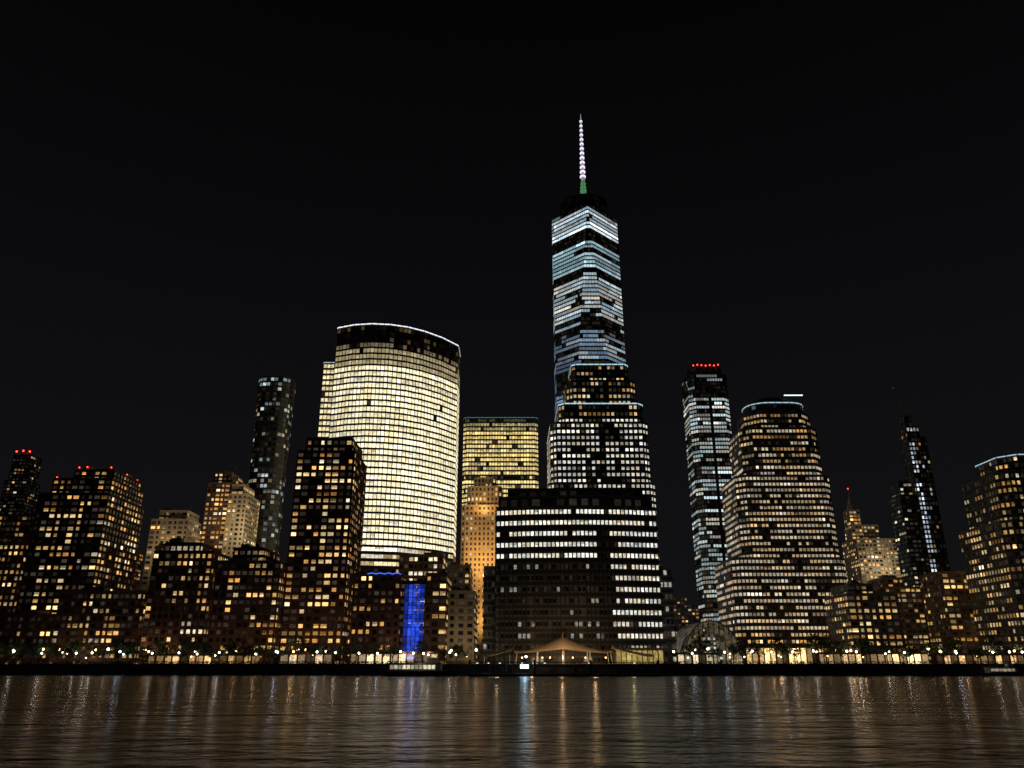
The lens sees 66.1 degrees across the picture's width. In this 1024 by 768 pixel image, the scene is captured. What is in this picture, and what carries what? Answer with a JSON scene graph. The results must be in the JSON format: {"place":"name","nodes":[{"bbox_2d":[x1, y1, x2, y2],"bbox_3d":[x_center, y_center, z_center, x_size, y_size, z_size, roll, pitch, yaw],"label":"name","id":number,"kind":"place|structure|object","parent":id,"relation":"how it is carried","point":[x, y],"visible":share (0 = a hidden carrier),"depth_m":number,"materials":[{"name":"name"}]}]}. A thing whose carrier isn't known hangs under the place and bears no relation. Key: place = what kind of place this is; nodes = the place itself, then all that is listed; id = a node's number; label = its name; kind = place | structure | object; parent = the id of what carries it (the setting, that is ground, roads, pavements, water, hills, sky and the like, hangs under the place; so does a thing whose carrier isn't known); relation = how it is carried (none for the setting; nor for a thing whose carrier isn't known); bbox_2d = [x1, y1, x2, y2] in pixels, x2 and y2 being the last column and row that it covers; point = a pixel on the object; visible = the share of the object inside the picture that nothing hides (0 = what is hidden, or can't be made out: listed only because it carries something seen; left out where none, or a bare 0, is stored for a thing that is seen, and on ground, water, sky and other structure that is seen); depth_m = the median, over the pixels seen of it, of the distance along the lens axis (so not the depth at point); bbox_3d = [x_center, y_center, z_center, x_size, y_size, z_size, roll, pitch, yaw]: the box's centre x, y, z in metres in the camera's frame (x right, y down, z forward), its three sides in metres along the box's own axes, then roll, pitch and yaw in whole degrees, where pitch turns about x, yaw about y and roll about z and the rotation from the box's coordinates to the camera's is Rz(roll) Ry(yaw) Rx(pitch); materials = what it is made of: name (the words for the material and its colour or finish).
{"place":"outdoors","nodes":[
{"label":"outdoors","id":0,"kind":"place"},
{"bbox_2d":[0,675,1023,767],"bbox_3d":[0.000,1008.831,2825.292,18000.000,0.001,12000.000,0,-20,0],"label":"water","id":1,"kind":"structure","parent":0,"point":[229,721],"depth_m":60.80,"materials":[{"name":"black liquid"}]},
{"bbox_2d":[384,658,456,675],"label":"ferry boat","id":2,"kind":"object","parent":1,"relation":"on","point":[431,667],"visible":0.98,"depth_m":283.18,"materials":[{"name":"paint"}]},
{"bbox_2d":[0,664,1023,675],"bbox_3d":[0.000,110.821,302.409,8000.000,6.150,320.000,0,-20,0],"label":"seawall","id":3,"kind":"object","parent":1,"relation":"in","point":[665,669],"visible":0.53,"depth_m":302.44,"materials":[{"name":"concrete"}]},
{"bbox_2d":[467,656,663,675],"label":"ferry terminal","id":4,"kind":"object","parent":1,"relation":"in","point":[534,673],"visible":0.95,"depth_m":281.47,"materials":[{"name":"metal"}]},
{"bbox_2d":[983,662,1023,675],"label":"harbor boat","id":5,"kind":"object","parent":1,"relation":"on","point":[1009,670],"visible":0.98,"depth_m":287.60,"materials":[{"name":"paint"}]},
{"bbox_2d":[0,0,1023,602],"label":"sky","id":6,"kind":"structure","parent":0,"point":[821,201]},
{"bbox_2d":[611,648,666,663],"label":"waterfront pavilion","id":7,"kind":"structure","parent":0,"point":[657,653],"depth_m":319.31,"materials":[{"name":"glass"}]},
{"bbox_2d":[616,650,662,662],"label":"windows","id":8,"kind":"structure","parent":7,"relation":"in","point":[655,652],"depth_m":319.28,"materials":[{"name":"yellow"}]},
{"label":"ground","id":9,"kind":"structure","parent":0,"visible":0},
{"bbox_2d":[0,542,28,612],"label":"walls","id":10,"kind":"structure","parent":9,"relation":"on","point":[13,544],"depth_m":386.81,"materials":[{"name":"red brick"}]},
{"bbox_2d":[0,550,26,613],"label":"spandrels and piers","id":11,"kind":"object","parent":10,"relation":"attached to","point":[10,581],"visible":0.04,"depth_m":385.60,"materials":[{"name":"red brick"}]},
{"bbox_2d":[0,546,27,611],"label":"windows","id":12,"kind":"structure","parent":10,"relation":"in","point":[10,578],"depth_m":386.27,"materials":[{"name":"yellow"}]},
{"bbox_2d":[0,514,34,541],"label":"walls","id":13,"kind":"structure","parent":9,"relation":"on","point":[17,516],"depth_m":448.90,"materials":[{"name":"red brick"}]},
{"bbox_2d":[0,517,33,541],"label":"windows","id":14,"kind":"structure","parent":13,"relation":"in","point":[17,529],"depth_m":448.08,"materials":[{"name":"black"}]},
{"bbox_2d":[0,450,41,513],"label":"dark residential tower","id":15,"kind":"structure","parent":9,"relation":"on","point":[20,491],"depth_m":714.85,"materials":[{"name":"concrete"}]},
{"bbox_2d":[0,456,40,513],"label":"windows","id":16,"kind":"structure","parent":15,"relation":"in","point":[14,456],"depth_m":714.44,"materials":[{"name":"black"}]},
{"bbox_2d":[0,610,55,663],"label":"midrise apartment block","id":17,"kind":"structure","parent":9,"relation":"on","point":[30,626],"depth_m":345.56,"materials":[{"name":"red brick"}]},
{"bbox_2d":[0,617,52,663],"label":"windows","id":18,"kind":"structure","parent":17,"relation":"in","point":[9,618],"depth_m":345.23,"materials":[{"name":"black"}]},
{"bbox_2d":[61,641,93,660],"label":"shade tree","id":19,"kind":"object","parent":9,"relation":"on","point":[70,650],"visible":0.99,"depth_m":317.31,"materials":[{"name":"green plant"}]},
{"bbox_2d":[14,466,144,613],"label":"brick apartment tower","id":20,"kind":"structure","parent":9,"relation":"on","point":[86,527],"depth_m":380.63,"materials":[{"name":"black"}]},
{"bbox_2d":[17,472,143,613],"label":"windows","id":21,"kind":"structure","parent":20,"relation":"in","point":[77,473],"depth_m":379.53,"materials":[{"name":"black"}]},
{"bbox_2d":[47,580,147,664],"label":"midrise apartment block","id":22,"kind":"structure","parent":9,"relation":"on","point":[96,616],"depth_m":337.61,"materials":[{"name":"red brick"}]},
{"bbox_2d":[50,594,147,664],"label":"windows","id":23,"kind":"structure","parent":22,"relation":"in","point":[62,595],"depth_m":337.64,"materials":[{"name":"black"}]},
{"bbox_2d":[141,510,201,591],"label":"apartment building","id":24,"kind":"structure","parent":9,"relation":"on","point":[193,521],"depth_m":499.20,"materials":[{"name":"beige stone"}]},
{"bbox_2d":[140,516,200,590],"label":"spandrels and piers","id":25,"kind":"object","parent":24,"relation":"attached to","point":[167,539],"visible":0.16,"depth_m":497.68,"materials":[{"name":"beige stone"}]},
{"bbox_2d":[141,513,201,589],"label":"windows","id":26,"kind":"structure","parent":24,"relation":"in","point":[161,542],"depth_m":498.08,"materials":[{"name":"yellow"}]},
{"bbox_2d":[137,533,232,664],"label":"midrise apartment block","id":27,"kind":"structure","parent":9,"relation":"on","point":[180,592],"depth_m":339.29,"materials":[{"name":"red brick"}]},
{"bbox_2d":[138,546,227,663],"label":"windows","id":28,"kind":"structure","parent":27,"relation":"in","point":[167,547],"depth_m":339.29,"materials":[{"name":"black"}]},
{"bbox_2d":[147,653,263,663],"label":"storefront arcade","id":29,"kind":"object","parent":9,"relation":"on","point":[223,658],"visible":0.32,"depth_m":324.17,"materials":[{"name":"red brick"}]},
{"bbox_2d":[148,656,258,663],"label":"windows","id":30,"kind":"structure","parent":29,"relation":"in","point":[159,658],"depth_m":324.15,"materials":[{"name":"yellow"}]},
{"bbox_2d":[200,468,242,552],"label":"stepped apartment tower","id":31,"kind":"structure","parent":9,"relation":"on","point":[219,488],"depth_m":522.70,"materials":[{"name":"red brick"}]},
{"bbox_2d":[201,474,240,552],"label":"windows","id":32,"kind":"structure","parent":31,"relation":"in","point":[216,499],"depth_m":521.42,"materials":[{"name":"yellow"}]},
{"bbox_2d":[221,481,259,557],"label":"floodlit apartment tower","id":33,"kind":"structure","parent":9,"relation":"on","point":[242,515],"depth_m":521.35,"materials":[{"name":"beige stone"}]},
{"bbox_2d":[223,486,259,557],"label":"windows","id":34,"kind":"structure","parent":33,"relation":"in","point":[234,487],"depth_m":521.04,"materials":[{"name":"yellow"}]},
{"bbox_2d":[206,539,286,664],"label":"midrise apartment block","id":35,"kind":"structure","parent":9,"relation":"on","point":[248,594],"depth_m":340.67,"materials":[{"name":"red brick"}]},
{"bbox_2d":[209,551,285,663],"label":"windows","id":36,"kind":"structure","parent":35,"relation":"in","point":[236,552],"depth_m":340.21,"materials":[{"name":"black"}]},
{"bbox_2d":[249,376,295,552],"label":"slim flared glass tower","id":37,"kind":"structure","parent":9,"relation":"on","point":[272,432],"depth_m":583.01,"materials":[{"name":"glass"}]},
{"bbox_2d":[249,378,295,552],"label":"windows","id":38,"kind":"structure","parent":37,"relation":"in","point":[262,379],"depth_m":582.82,"materials":[{"name":"black"}]},
{"bbox_2d":[278,652,334,664],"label":"storefront arcade","id":39,"kind":"object","parent":9,"relation":"on","point":[305,656],"visible":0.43,"depth_m":332.32,"materials":[{"name":"red brick"}]},
{"bbox_2d":[280,655,330,663],"label":"windows","id":40,"kind":"structure","parent":39,"relation":"in","point":[301,658],"depth_m":332.32,"materials":[{"name":"yellow"}]},
{"bbox_2d":[277,438,366,663],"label":"brick residential tower","id":41,"kind":"structure","parent":9,"relation":"on","point":[323,564],"depth_m":357.56,"materials":[{"name":"black"}]},
{"bbox_2d":[280,441,365,663],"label":"windows","id":42,"kind":"structure","parent":41,"relation":"in","point":[309,442],"depth_m":356.62,"materials":[{"name":"black"}]},
{"bbox_2d":[317,362,334,437],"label":"glass tower annex","id":43,"kind":"object","parent":9,"relation":"on","point":[326,402],"visible":0.09,"depth_m":563.54,"materials":[{"name":"grey"}]},
{"bbox_2d":[318,364,333,436],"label":"windows","id":44,"kind":"structure","parent":43,"relation":"in","point":[325,365],"depth_m":563.24,"materials":[{"name":"yellow"}]},
{"bbox_2d":[329,323,460,572],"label":"curved glass tower","id":45,"kind":"structure","parent":9,"relation":"on","point":[395,405],"depth_m":547.22,"materials":[{"name":"grey"}]},
{"bbox_2d":[329,326,459,572],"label":"windows","id":46,"kind":"structure","parent":45,"relation":"in","point":[372,445],"depth_m":547.11,"materials":[{"name":"beige"}]},
{"bbox_2d":[349,652,440,663],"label":"storefront arcade","id":47,"kind":"object","parent":9,"relation":"on","point":[406,657],"visible":0.32,"depth_m":320.99,"materials":[{"name":"red brick"}]},
{"bbox_2d":[351,654,437,663],"label":"windows","id":48,"kind":"structure","parent":47,"relation":"in","point":[410,657],"depth_m":321.16,"materials":[{"name":"yellow"}]},
{"bbox_2d":[348,573,451,663],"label":"apartment building","id":49,"kind":"structure","parent":9,"relation":"on","point":[401,577],"depth_m":333.54,"materials":[{"name":"red brick"}]},
{"bbox_2d":[348,581,450,659],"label":"spandrels and piers","id":50,"kind":"object","parent":49,"relation":"attached to","point":[397,612],"visible":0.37,"depth_m":333.45,"materials":[{"name":"concrete"}]},
{"bbox_2d":[402,583,425,651],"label":"atrium fins","id":51,"kind":"object","parent":50,"relation":"attached to","point":[407,617],"visible":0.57,"depth_m":333.29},
{"bbox_2d":[402,584,424,651],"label":"blue lit atrium glazing","id":52,"kind":"structure","parent":51,"relation":"attached to","point":[412,610],"depth_m":334.14,"materials":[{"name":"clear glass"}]},
{"bbox_2d":[351,576,451,663],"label":"windows","id":53,"kind":"structure","parent":49,"relation":"in","point":[402,609],"depth_m":333.35,"materials":[{"name":"black"}]},
{"bbox_2d":[398,547,446,579],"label":"midrise office block","id":54,"kind":"structure","parent":9,"relation":"on","point":[415,566],"depth_m":431.77,"materials":[{"name":"beige brick"}]},
{"bbox_2d":[400,557,446,579],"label":"windows","id":55,"kind":"structure","parent":54,"relation":"in","point":[401,558],"depth_m":431.74,"materials":[{"name":"black"}]},
{"bbox_2d":[447,565,472,589],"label":"walls","id":56,"kind":"structure","parent":9,"relation":"on","point":[452,567],"depth_m":410.61,"materials":[{"name":"beige stone"}]},
{"bbox_2d":[446,590,477,663],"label":"apartment building","id":57,"kind":"structure","parent":9,"relation":"on","point":[456,602],"depth_m":335.61,"materials":[{"name":"concrete"}]},
{"bbox_2d":[446,599,477,659],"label":"spandrels and piers","id":58,"kind":"object","parent":57,"relation":"attached to","point":[462,628],"visible":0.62,"depth_m":335.23,"materials":[{"name":"beige stone"}]},
{"bbox_2d":[449,594,477,663],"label":"windows","id":59,"kind":"structure","parent":57,"relation":"in","point":[462,618],"depth_m":335.69,"materials":[{"name":"black"}]},
{"bbox_2d":[460,477,502,663],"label":"art deco tower","id":60,"kind":"structure","parent":9,"relation":"on","point":[477,551],"depth_m":616.65,"materials":[{"name":"stone"}]},
{"bbox_2d":[460,479,500,663],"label":"windows","id":61,"kind":"structure","parent":60,"relation":"in","point":[479,479],"depth_m":616.63,"materials":[{"name":"orange"}]},
{"bbox_2d":[462,417,538,504],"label":"glass office tower","id":62,"kind":"structure","parent":9,"relation":"on","point":[503,451],"depth_m":720.87,"materials":[{"name":"yellow"}]},
{"bbox_2d":[462,419,538,504],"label":"windows","id":63,"kind":"structure","parent":62,"relation":"in","point":[466,420],"depth_m":721.27,"materials":[{"name":"yellow"}]},
{"bbox_2d":[1,660,1023,664],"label":"hedge","id":64,"kind":"object","parent":9,"relation":"on","point":[367,662],"visible":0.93,"depth_m":308.07,"materials":[{"name":"green plant"}]},
{"bbox_2d":[514,633,612,663],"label":"tensile tent canopy","id":65,"kind":"object","parent":9,"relation":"on","point":[562,642],"visible":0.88,"depth_m":313.39,"materials":[{"name":"fabric"}]},
{"bbox_2d":[481,646,654,663],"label":"side tent canopy","id":66,"kind":"object","parent":9,"relation":"on","point":[613,647],"visible":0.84,"depth_m":310.98,"materials":[{"name":"fabric"}]},
{"bbox_2d":[482,507,677,664],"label":"office building","id":67,"kind":"structure","parent":9,"relation":"on","point":[577,583],"depth_m":339.92,"materials":[{"name":"glass"}]},
{"bbox_2d":[483,491,675,661],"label":"windows","id":68,"kind":"structure","parent":67,"relation":"on","point":[548,502],"depth_m":341.95,"materials":[{"name":"white"}]},
{"bbox_2d":[483,488,676,664],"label":"walls","id":69,"kind":"structure","parent":9,"relation":"on","point":[578,496],"depth_m":342.71,"materials":[{"name":"grey stone"}]},
{"bbox_2d":[552,114,625,419],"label":"spire skyscraper","id":70,"kind":"structure","parent":9,"relation":"on","point":[587,312],"depth_m":728.49,"materials":[{"name":"glass"}]},
{"bbox_2d":[552,195,625,419],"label":"windows","id":71,"kind":"structure","parent":70,"relation":"in","point":[564,209],"depth_m":726.40,"materials":[{"name":"blue"}]},
{"bbox_2d":[547,361,659,565],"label":"stepped office tower","id":72,"kind":"structure","parent":9,"relation":"on","point":[598,436],"depth_m":513.86,"materials":[{"name":"grey"}]},
{"bbox_2d":[547,366,659,565],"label":"windows","id":73,"kind":"structure","parent":72,"relation":"in","point":[582,367],"depth_m":513.08,"materials":[{"name":"white"}]},
{"bbox_2d":[673,597,700,652],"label":"walls","id":74,"kind":"structure","parent":9,"relation":"on","point":[684,608],"depth_m":673.41,"materials":[{"name":"grey stone"}]},
{"bbox_2d":[673,598,699,652],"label":"windows","id":75,"kind":"structure","parent":74,"relation":"in","point":[686,614],"depth_m":672.81,"materials":[{"name":"black"}]},
{"bbox_2d":[677,653,720,663],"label":"storefront arcade","id":76,"kind":"object","parent":9,"relation":"on","point":[681,657],"visible":0.17,"depth_m":377.65,"materials":[{"name":"grey brick"}]},
{"bbox_2d":[678,655,719,663],"label":"windows","id":77,"kind":"structure","parent":76,"relation":"in","point":[680,657],"depth_m":377.49,"materials":[{"name":"white"}]},
{"bbox_2d":[694,634,711,662],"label":"shade tree","id":78,"kind":"object","parent":9,"relation":"on","point":[701,644],"visible":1,"depth_m":313.52,"materials":[{"name":"green plant"}]},
{"bbox_2d":[682,364,731,663],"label":"chamfered glass tower","id":79,"kind":"structure","parent":9,"relation":"on","point":[707,422],"depth_m":780.33,"materials":[{"name":"glass"}]},
{"bbox_2d":[682,367,731,663],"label":"windows","id":80,"kind":"structure","parent":79,"relation":"in","point":[696,383],"depth_m":779.50,"materials":[{"name":"black"}]},
{"bbox_2d":[676,620,744,663],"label":"vaulted glass hall","id":81,"kind":"structure","parent":9,"relation":"on","point":[717,630],"depth_m":435.23,"materials":[{"name":"grey glass"}]},
{"bbox_2d":[715,395,846,661],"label":"domed office tower","id":82,"kind":"structure","parent":9,"relation":"on","point":[780,571],"depth_m":470.85,"materials":[{"name":"brown"}]},
{"bbox_2d":[715,404,846,642],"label":"windows","id":83,"kind":"structure","parent":82,"relation":"in","point":[770,405],"depth_m":470.03,"materials":[{"name":"beige"}]},
{"bbox_2d":[743,646,830,663],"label":"storefront arcade","id":84,"kind":"object","parent":9,"relation":"on","point":[806,656],"visible":0.11,"depth_m":429.80,"materials":[{"name":"red brick"}]},
{"bbox_2d":[746,648,820,663],"label":"windows","id":85,"kind":"structure","parent":84,"relation":"in","point":[809,653],"depth_m":429.74,"materials":[{"name":"yellow"}]},
{"bbox_2d":[806,631,827,663],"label":"shade tree","id":86,"kind":"object","parent":9,"relation":"on","point":[812,643],"visible":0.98,"depth_m":307.50,"materials":[{"name":"green plant"}]},
{"bbox_2d":[830,640,852,660],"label":"shade tree","id":87,"kind":"object","parent":9,"relation":"on","point":[840,650],"visible":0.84,"depth_m":312.47,"materials":[{"name":"green plant"}]},
{"bbox_2d":[824,583,903,651],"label":"apartment building","id":88,"kind":"structure","parent":9,"relation":"on","point":[860,594],"depth_m":385.93,"materials":[{"name":"brown brick"}]},
{"bbox_2d":[825,586,901,651],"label":"windows","id":89,"kind":"structure","parent":88,"relation":"in","point":[868,617],"depth_m":385.86,"materials":[{"name":"black"}]},
{"bbox_2d":[825,590,903,647],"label":"spandrels and piers","id":90,"kind":"object","parent":88,"relation":"on","point":[864,620],"visible":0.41,"depth_m":385.36,"materials":[{"name":"brown stone"}]},
{"bbox_2d":[842,488,900,582],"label":"spired masonry tower","id":91,"kind":"structure","parent":9,"relation":"on","point":[869,553],"depth_m":643.42,"materials":[{"name":"beige stone"}]},
{"bbox_2d":[842,511,900,581],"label":"windows","id":92,"kind":"structure","parent":91,"relation":"in","point":[849,511],"depth_m":643.24,"materials":[{"name":"yellow"}]},
{"bbox_2d":[815,652,929,663],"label":"storefront arcade","id":93,"kind":"object","parent":9,"relation":"on","point":[923,657],"visible":0.35,"depth_m":358.76,"materials":[{"name":"red brick"}]},
{"bbox_2d":[819,654,928,663],"label":"windows","id":94,"kind":"structure","parent":93,"relation":"in","point":[873,656],"depth_m":358.80,"materials":[{"name":"yellow"}]},
{"bbox_2d":[867,577,930,659],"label":"walls","id":95,"kind":"structure","parent":9,"relation":"on","point":[898,579],"depth_m":502.10,"materials":[{"name":"beige brick"}]},
{"bbox_2d":[870,580,930,658],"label":"windows","id":96,"kind":"structure","parent":95,"relation":"in","point":[911,610],"depth_m":500.60,"materials":[{"name":"black"}]},
{"bbox_2d":[872,583,929,660],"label":"spandrels and piers","id":97,"kind":"object","parent":95,"relation":"attached to","point":[909,613],"visible":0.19,"depth_m":499.81,"materials":[{"name":"beige brick"}]},
{"bbox_2d":[889,478,931,641],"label":"dark office tower","id":98,"kind":"structure","parent":9,"relation":"on","point":[910,538],"depth_m":559.82,"materials":[{"name":"metal"}]},
{"bbox_2d":[889,484,929,639],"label":"windows","id":99,"kind":"structure","parent":98,"relation":"in","point":[906,489],"depth_m":559.40,"materials":[{"name":"black"}]},
{"bbox_2d":[893,389,949,571],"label":"slim glass tower","id":100,"kind":"structure","parent":9,"relation":"on","point":[916,460],"depth_m":629.71,"materials":[{"name":"glass"}]},
{"bbox_2d":[899,418,949,571],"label":"windows","id":101,"kind":"structure","parent":100,"relation":"in","point":[909,419],"depth_m":628.34,"materials":[{"name":"black"}]},
{"bbox_2d":[922,640,948,662],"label":"shade tree","id":102,"kind":"object","parent":9,"relation":"on","point":[927,645],"visible":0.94,"depth_m":306.36,"materials":[{"name":"green plant"}]},
{"bbox_2d":[919,567,978,652],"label":"office block","id":103,"kind":"structure","parent":9,"relation":"on","point":[947,604],"depth_m":437.39,"materials":[{"name":"beige brick"}]},
{"bbox_2d":[920,574,978,652],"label":"windows","id":104,"kind":"structure","parent":103,"relation":"in","point":[944,575],"depth_m":436.62,"materials":[{"name":"black"}]},
{"bbox_2d":[930,653,1023,663],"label":"storefront arcade","id":105,"kind":"object","parent":9,"relation":"on","point":[968,657],"visible":0.39,"depth_m":363.34,"materials":[{"name":"red brick"}]},
{"bbox_2d":[937,656,1023,663],"label":"windows","id":106,"kind":"structure","parent":105,"relation":"in","point":[998,658],"depth_m":363.30,"materials":[{"name":"yellow"}]},
{"bbox_2d":[958,454,1023,652],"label":"stepped corner tower","id":107,"kind":"structure","parent":9,"relation":"on","point":[991,540],"depth_m":409.85,"materials":[{"name":"brown"}]},
{"bbox_2d":[959,457,1023,652],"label":"windows","id":108,"kind":"structure","parent":107,"relation":"in","point":[1015,458],"depth_m":409.67,"materials":[{"name":"black"}]},
{"bbox_2d":[981,635,1004,658],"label":"shade tree","id":109,"kind":"object","parent":9,"relation":"on","point":[997,645],"visible":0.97,"depth_m":303.32,"materials":[{"name":"green plant"}]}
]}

